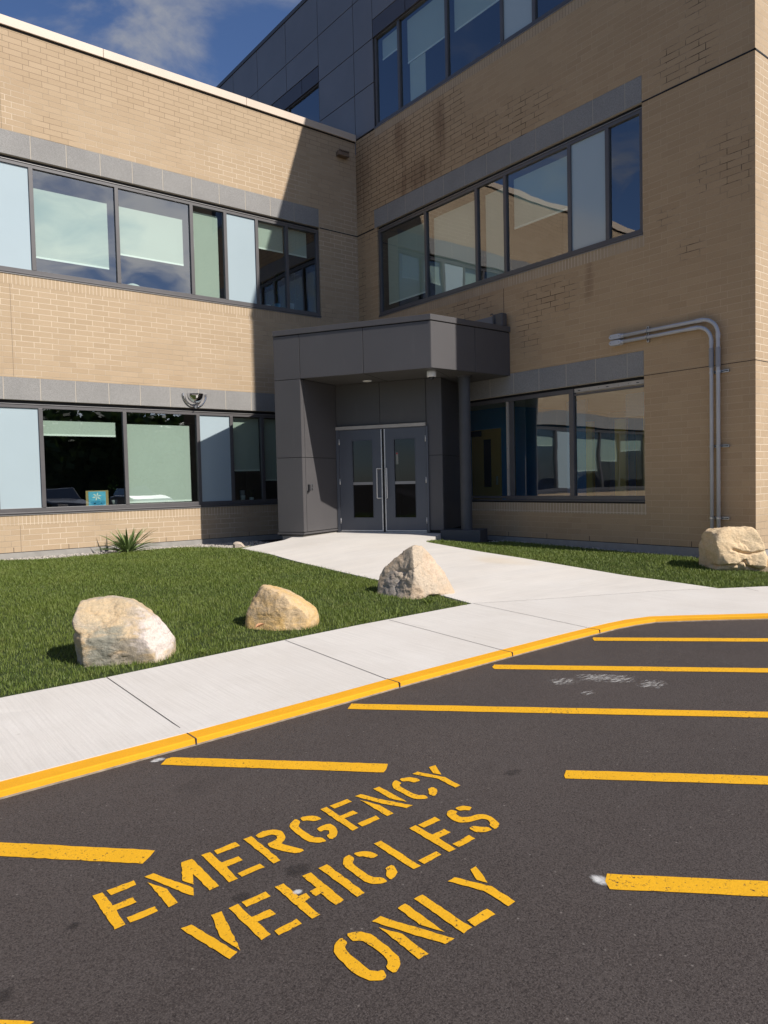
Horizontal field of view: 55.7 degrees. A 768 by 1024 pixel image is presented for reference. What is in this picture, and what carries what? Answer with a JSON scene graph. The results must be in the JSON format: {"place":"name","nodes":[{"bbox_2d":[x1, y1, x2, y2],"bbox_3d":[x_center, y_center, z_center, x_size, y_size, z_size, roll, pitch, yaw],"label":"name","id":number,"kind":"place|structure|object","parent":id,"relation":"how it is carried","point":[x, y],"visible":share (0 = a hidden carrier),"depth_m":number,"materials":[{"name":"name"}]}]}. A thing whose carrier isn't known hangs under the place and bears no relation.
{"place":"outdoors","nodes":[
{"label":"outdoors","id":0,"kind":"place"},
{"bbox_2d":[2,539,282,559],"bbox_3d":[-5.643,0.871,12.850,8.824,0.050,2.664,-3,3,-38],"label":"gravel","id":1,"kind":"structure","parent":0,"point":[245,543],"depth_m":15.14,"materials":[{"name":"grey gravel"}]},
{"bbox_2d":[95,528,161,551],"bbox_3d":[-4.978,0.540,14.161,1.430,0.535,1.334,-3,3,-38],"label":"yucca plant","id":2,"kind":"object","parent":1,"relation":"on","point":[125,544],"visible":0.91,"depth_m":14.14,"materials":[{"name":"green plant"}]},
{"bbox_2d":[233,542,244,547],"bbox_3d":[-2.889,0.748,14.550,0.264,0.319,0.228,-2,2,-12],"label":"boulder","id":3,"kind":"object","parent":1,"relation":"on","point":[238,544],"visible":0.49,"depth_m":14.44,"materials":[{"name":"beige stone"}]},
{"bbox_2d":[0,0,301,86],"label":"sky","id":4,"kind":"structure","parent":0,"point":[203,41],"materials":[{"name":"blue"}]},
{"bbox_2d":[0,14,358,559],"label":"school wing","id":5,"kind":"structure","parent":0,"point":[198,212],"depth_m":15.38,"materials":[{"name":"beige brick"}]},
{"bbox_2d":[107,475,119,504],"bbox_3d":[-5.611,-0.445,15.121,0.314,0.667,0.191,-3,3,-38],"label":"potted plant","id":6,"kind":"object","parent":5,"relation":"on","point":[114,501],"visible":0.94,"depth_m":15.10,"materials":[{"name":"green plant"}]},
{"bbox_2d":[0,399,277,515],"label":"window","id":7,"kind":"structure","parent":5,"relation":"in","point":[156,458],"depth_m":15.29,"materials":[{"name":"silver metal"}]},
{"bbox_2d":[85,490,108,505],"bbox_3d":[-5.751,-0.268,14.582,0.440,0.325,0.026,-3,3,-38],"label":"picture","id":8,"kind":"object","parent":7,"relation":"on","point":[99,497],"visible":1,"depth_m":14.57,"materials":[{"name":"teal paper"}]},
{"bbox_2d":[0,154,321,317],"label":"window","id":9,"kind":"structure","parent":5,"relation":"in","point":[35,223],"depth_m":14.98,"materials":[{"name":"silver metal"}]},
{"bbox_2d":[182,393,206,408],"bbox_3d":[-4.020,-2.389,15.600,0.558,0.320,0.230,-3,3,-38],"label":"wall lamp","id":10,"kind":"object","parent":5,"relation":"attached to","point":[195,397],"visible":1,"depth_m":15.54,"materials":[{"name":"silver metal"}]},
{"bbox_2d":[271,272,281,306],"bbox_3d":[-2.540,-5.209,17.172,0.344,0.934,0.171,-3,3,-38],"label":"potted plant","id":11,"kind":"object","parent":5,"relation":"on","point":[277,304],"visible":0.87,"depth_m":17.12,"materials":[{"name":"green plant"}]},
{"bbox_2d":[336,149,348,158],"bbox_3d":[-1.010,-8.794,17.862,0.310,0.130,0.160,-3,3,-38],"label":"wall vent","id":12,"kind":"object","parent":5,"relation":"attached to","point":[341,153],"depth_m":17.81,"materials":[{"name":"brown metal"}]},
{"bbox_2d":[0,546,469,697],"bbox_3d":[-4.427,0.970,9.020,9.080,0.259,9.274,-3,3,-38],"label":"grass","id":13,"kind":"structure","parent":0,"point":[133,570],"depth_m":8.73,"materials":[{"name":"green plant"}]},
{"bbox_2d":[72,595,175,666],"bbox_3d":[-2.089,1.016,5.900,0.765,0.685,0.651,-2,2,-9],"label":"boulder","id":14,"kind":"object","parent":13,"relation":"on","point":[116,630],"visible":0.72,"depth_m":5.64,"materials":[{"name":"beige stone"}]},
{"bbox_2d":[245,585,318,630],"bbox_3d":[-0.987,0.996,7.064,0.710,0.597,0.576,-1,2,-5],"label":"boulder","id":15,"kind":"object","parent":13,"relation":"on","point":[270,607],"visible":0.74,"depth_m":6.84,"materials":[{"name":"beige stone"}]},
{"bbox_2d":[378,545,454,598],"bbox_3d":[0.381,0.808,8.640,0.942,0.839,0.681,-1,2,-2],"label":"boulder","id":16,"kind":"object","parent":13,"relation":"on","point":[415,571],"visible":0.66,"depth_m":8.53,"materials":[{"name":"beige stone"}]},
{"bbox_2d":[421,598,434,604],"bbox_3d":[0.501,0.987,8.068,0.155,0.078,0.149,-3,3,-38],"label":"weed","id":17,"kind":"object","parent":13,"relation":"on","point":[428,601],"visible":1,"depth_m":8.06,"materials":[{"name":"green plant"}]},
{"bbox_2d":[240,490,244,499],"bbox_3d":[-3.285,-0.371,16.856,0.120,0.270,0.118,-3,3,-38],"label":"window sill pot","id":18,"kind":"object","parent":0,"point":[242,492],"depth_m":16.81,"materials":[{"name":"grey ceramic"}]},
{"bbox_2d":[0,619,767,1023],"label":"asphalt","id":19,"kind":"structure","parent":0,"point":[564,939],"depth_m":2.74,"materials":[{"name":"grey asphalt"}]},
{"bbox_2d":[0,1020,32,1023],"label":"road line","id":20,"kind":"object","parent":19,"relation":"on","point":[14,1022],"visible":1,"depth_m":1.95,"materials":[{"name":"yellow paint"}]},
{"bbox_2d":[0,842,154,863],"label":"road line","id":21,"kind":"object","parent":19,"relation":"on","point":[63,852],"visible":1,"depth_m":2.85,"materials":[{"name":"yellow paint"}]},
{"bbox_2d":[161,757,387,771],"bbox_3d":[-0.567,1.287,3.711,1.172,0.001,0.113,-1,2,8],"label":"road line","id":22,"kind":"object","parent":19,"relation":"on","point":[318,765],"visible":1,"depth_m":3.71,"materials":[{"name":"yellow paint"}]},
{"bbox_2d":[93,765,459,929],"bbox_3d":[-0.305,1.310,2.998,1.706,0.001,0.258,-3,3,-41],"label":"painted word","id":23,"kind":"object","parent":19,"relation":"on","point":[190,867],"visible":1,"depth_m":2.81,"materials":[{"name":"yellow paint"}]},
{"bbox_2d":[181,806,498,958],"bbox_3d":[-0.072,1.318,2.683,1.324,0.001,0.250,-3,3,-40],"label":"painted word","id":24,"kind":"object","parent":19,"relation":"on","point":[252,923],"visible":1,"depth_m":2.56,"materials":[{"name":"yellow paint"}]},
{"bbox_2d":[0,619,766,799],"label":"kerb foot","id":25,"kind":"object","parent":19,"relation":"on","point":[29,790],"visible":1,"depth_m":4.48},
{"bbox_2d":[0,613,767,796],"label":"kerb","id":26,"kind":"structure","parent":19,"relation":"on","point":[49,776],"depth_m":4.48,"materials":[{"name":"yellow paint"}]},
{"bbox_2d":[187,628,599,744],"bbox_3d":[0.416,1.176,5.383,4.002,0.034,0.166,-3,3,-41],"label":"kerb joint","id":27,"kind":"object","parent":26,"relation":"on","point":[387,678],"visible":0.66,"depth_m":5.04,"materials":[{"name":"grey"}]},
{"bbox_2d":[334,866,514,980],"bbox_3d":[0.149,1.326,2.371,0.688,0.001,0.261,-3,3,-38],"label":"painted word","id":28,"kind":"object","parent":19,"relation":"on","point":[350,962],"visible":1,"depth_m":2.31,"materials":[{"name":"yellow paint"}]},
{"bbox_2d":[348,704,767,717],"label":"road line","id":29,"kind":"object","parent":19,"relation":"on","point":[568,710],"visible":1,"depth_m":4.46,"materials":[{"name":"yellow paint"}]},
{"bbox_2d":[593,877,605,882],"bbox_3d":[0.768,1.304,2.577,0.097,0.001,0.125,-3,3,-38],"label":"chalk mark","id":30,"kind":"object","parent":19,"relation":"on","point":[597,879],"visible":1,"depth_m":2.58,"materials":[{"name":"white"}]},
{"bbox_2d":[492,665,767,671],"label":"road line","id":31,"kind":"object","parent":19,"relation":"on","point":[623,668],"visible":1,"depth_m":5.40,"materials":[{"name":"yellow paint"}]},
{"bbox_2d":[564,770,767,784],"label":"road line","id":32,"kind":"object","parent":19,"relation":"on","point":[679,777],"visible":1,"depth_m":3.44,"materials":[{"name":"yellow paint"}]},
{"bbox_2d":[593,637,767,641],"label":"road line","id":33,"kind":"object","parent":19,"relation":"on","point":[681,639],"visible":1,"depth_m":6.31,"materials":[{"name":"yellow paint"}]},
{"bbox_2d":[605,873,767,896],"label":"road line","id":34,"kind":"object","parent":19,"relation":"on","point":[690,885],"visible":1,"depth_m":2.53,"materials":[{"name":"yellow paint"}]},
{"bbox_2d":[0,586,767,780],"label":"sidewalk","id":35,"kind":"structure","parent":0,"point":[45,729],"depth_m":5.35,"materials":[{"name":"concrete"}]},
{"bbox_2d":[107,588,711,727],"bbox_3d":[0.571,1.109,6.324,9.172,0.053,2.400,-3,3,-32],"label":"pavement joint","id":36,"kind":"object","parent":35,"relation":"on","point":[333,658],"visible":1,"depth_m":5.64,"materials":[{"name":"grey concrete"}]},
{"bbox_2d":[242,532,715,603],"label":"entrance path","id":37,"kind":"structure","parent":0,"point":[472,576],"depth_m":10.48,"materials":[{"name":"concrete"}]},
{"bbox_2d":[216,0,767,556],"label":"school wing","id":38,"kind":"structure","parent":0,"point":[568,186],"depth_m":13.59,"materials":[{"name":"beige brick"}]},
{"bbox_2d":[284,83,319,120],"bbox_3d":[-2.911,-10.447,20.979,0.153,2.260,4.050,-3,3,-38],"label":"window","id":39,"kind":"structure","parent":38,"relation":"in","point":[316,86],"depth_m":19.98,"materials":[{"name":"silver metal"}]},
{"bbox_2d":[272,314,509,542],"bbox_3d":[0.632,-1.486,15.641,4.398,4.400,4.282,0,3,22],"label":"entrance porch","id":40,"kind":"object","parent":38,"relation":"attached to","point":[387,449],"visible":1,"depth_m":14.52,"materials":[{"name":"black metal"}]},
{"bbox_2d":[339,429,383,530],"bbox_3d":[-0.461,-0.649,15.164,0.949,2.107,0.329,0,3,35],"label":"door","id":41,"kind":"structure","parent":40,"relation":"in","point":[360,451],"depth_m":15.15,"materials":[{"name":"paint"}]},
{"bbox_2d":[384,427,427,531],"bbox_3d":[0.450,-0.654,14.788,0.904,2.107,0.336,0,3,33],"label":"door","id":42,"kind":"structure","parent":40,"relation":"in","point":[404,448],"depth_m":14.79,"materials":[{"name":"paint"}]},
{"bbox_2d":[427,370,435,379],"bbox_3d":[0.887,-2.555,13.597,0.176,0.167,0.176,-3,3,-38],"label":"security camera","id":43,"kind":"object","parent":40,"relation":"attached to","point":[431,374],"visible":1,"depth_m":13.53,"materials":[{"name":"white plastic"}]},
{"bbox_2d":[476,313,506,325],"bbox_3d":[2.059,-3.834,14.808,0.172,0.295,1.040,-3,3,-38],"label":"roof upstand","id":44,"kind":"object","parent":40,"relation":"on","point":[499,319],"visible":0.56,"depth_m":14.46,"materials":[{"name":"grey metal"}]},
{"bbox_2d":[374,0,572,128],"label":"window","id":45,"kind":"structure","parent":38,"relation":"in","point":[430,25],"depth_m":16.00,"materials":[{"name":"silver metal"}]},
{"bbox_2d":[471,428,501,498],"bbox_3d":[2.401,-0.832,17.178,0.130,2.215,0.910,-3,3,-38],"label":"inner door","id":46,"kind":"structure","parent":38,"relation":"in","point":[486,444],"depth_m":17.14,"materials":[{"name":"yellow wood"}]},
{"bbox_2d":[378,104,642,317],"bbox_3d":[2.129,-5.760,14.925,0.186,2.170,7.170,-3,3,-38],"label":"window","id":47,"kind":"structure","parent":38,"relation":"in","point":[579,183],"depth_m":14.50,"materials":[{"name":"silver metal"}]},
{"bbox_2d":[470,376,644,503],"bbox_3d":[3.074,-1.258,14.019,0.147,2.153,4.410,-3,3,-38],"label":"window","id":48,"kind":"structure","parent":38,"relation":"in","point":[574,391],"depth_m":13.57,"materials":[{"name":"metal"}]},
{"bbox_2d":[635,430,643,495],"bbox_3d":[6.591,-0.930,17.834,0.050,2.165,0.900,-3,3,-38],"label":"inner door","id":49,"kind":"structure","parent":38,"relation":"in","point":[638,434],"depth_m":18.07,"materials":[{"name":"wood"}]},
{"bbox_2d":[645,326,649,342],"bbox_3d":[4.367,-2.949,12.063,0.111,0.260,0.040,-3,3,-38],"label":"pipe strut","id":50,"kind":"object","parent":38,"relation":"attached to","point":[648,333],"visible":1,"depth_m":12.06,"materials":[{"name":"silver metal"}]},
{"bbox_2d":[609,325,713,527],"bbox_3d":[4.541,-1.081,11.969,0.116,3.718,1.843,-3,3,-38],"label":"conduit","id":51,"kind":"object","parent":38,"relation":"attached to","point":[614,343],"visible":0.98,"depth_m":11.26,"materials":[{"name":"grey plastic"}]},
{"bbox_2d":[609,318,720,527],"bbox_3d":[4.572,-1.132,11.925,0.116,3.821,1.949,-3,3,-38],"label":"conduit","id":52,"kind":"object","parent":38,"relation":"attached to","point":[618,336],"visible":0.99,"depth_m":11.18,"materials":[{"name":"grey plastic"}]},
{"bbox_2d":[709,369,729,373],"bbox_3d":[5.128,-2.153,11.154,0.108,0.040,0.310,-3,3,-38],"label":"pipe strut","id":53,"kind":"object","parent":38,"relation":"attached to","point":[722,371],"visible":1,"depth_m":11.11,"materials":[{"name":"silver metal"}]},
{"bbox_2d":[709,444,729,447],"bbox_3d":[5.154,-1.014,11.201,0.108,0.040,0.310,-3,3,-38],"label":"pipe strut","id":54,"kind":"object","parent":38,"relation":"attached to","point":[726,445],"visible":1,"depth_m":11.15,"materials":[{"name":"silver metal"}]},
{"bbox_2d":[710,517,729,519],"bbox_3d":[5.179,0.095,11.247,0.108,0.040,0.310,-3,3,-38],"label":"pipe strut","id":55,"kind":"object","parent":38,"relation":"attached to","point":[726,518],"visible":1,"depth_m":11.20,"materials":[{"name":"silver metal"}]},
{"bbox_2d":[426,539,767,587],"bbox_3d":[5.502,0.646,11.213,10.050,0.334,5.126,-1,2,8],"label":"grass","id":56,"kind":"structure","parent":0,"point":[510,547],"depth_m":10.99,"materials":[{"name":"green plant"}]},
{"bbox_2d":[699,526,767,570],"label":"boulder","id":57,"kind":"object","parent":56,"relation":"on","point":[734,548],"visible":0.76,"depth_m":10.06,"materials":[{"name":"beige stone"}]},
{"bbox_2d":[755,559,767,572],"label":"boulder","id":58,"kind":"object","parent":56,"relation":"on","point":[765,569],"visible":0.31,"depth_m":10.01,"materials":[{"name":"beige stone"}]},
{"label":"gravel bed","id":59,"kind":"structure","parent":0,"visible":0},
{"bbox_2d":[489,540,698,558],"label":"gravel","id":60,"kind":"structure","parent":59,"relation":"on","point":[596,548],"depth_m":12.77,"materials":[{"name":"grey gravel"}]}
]}

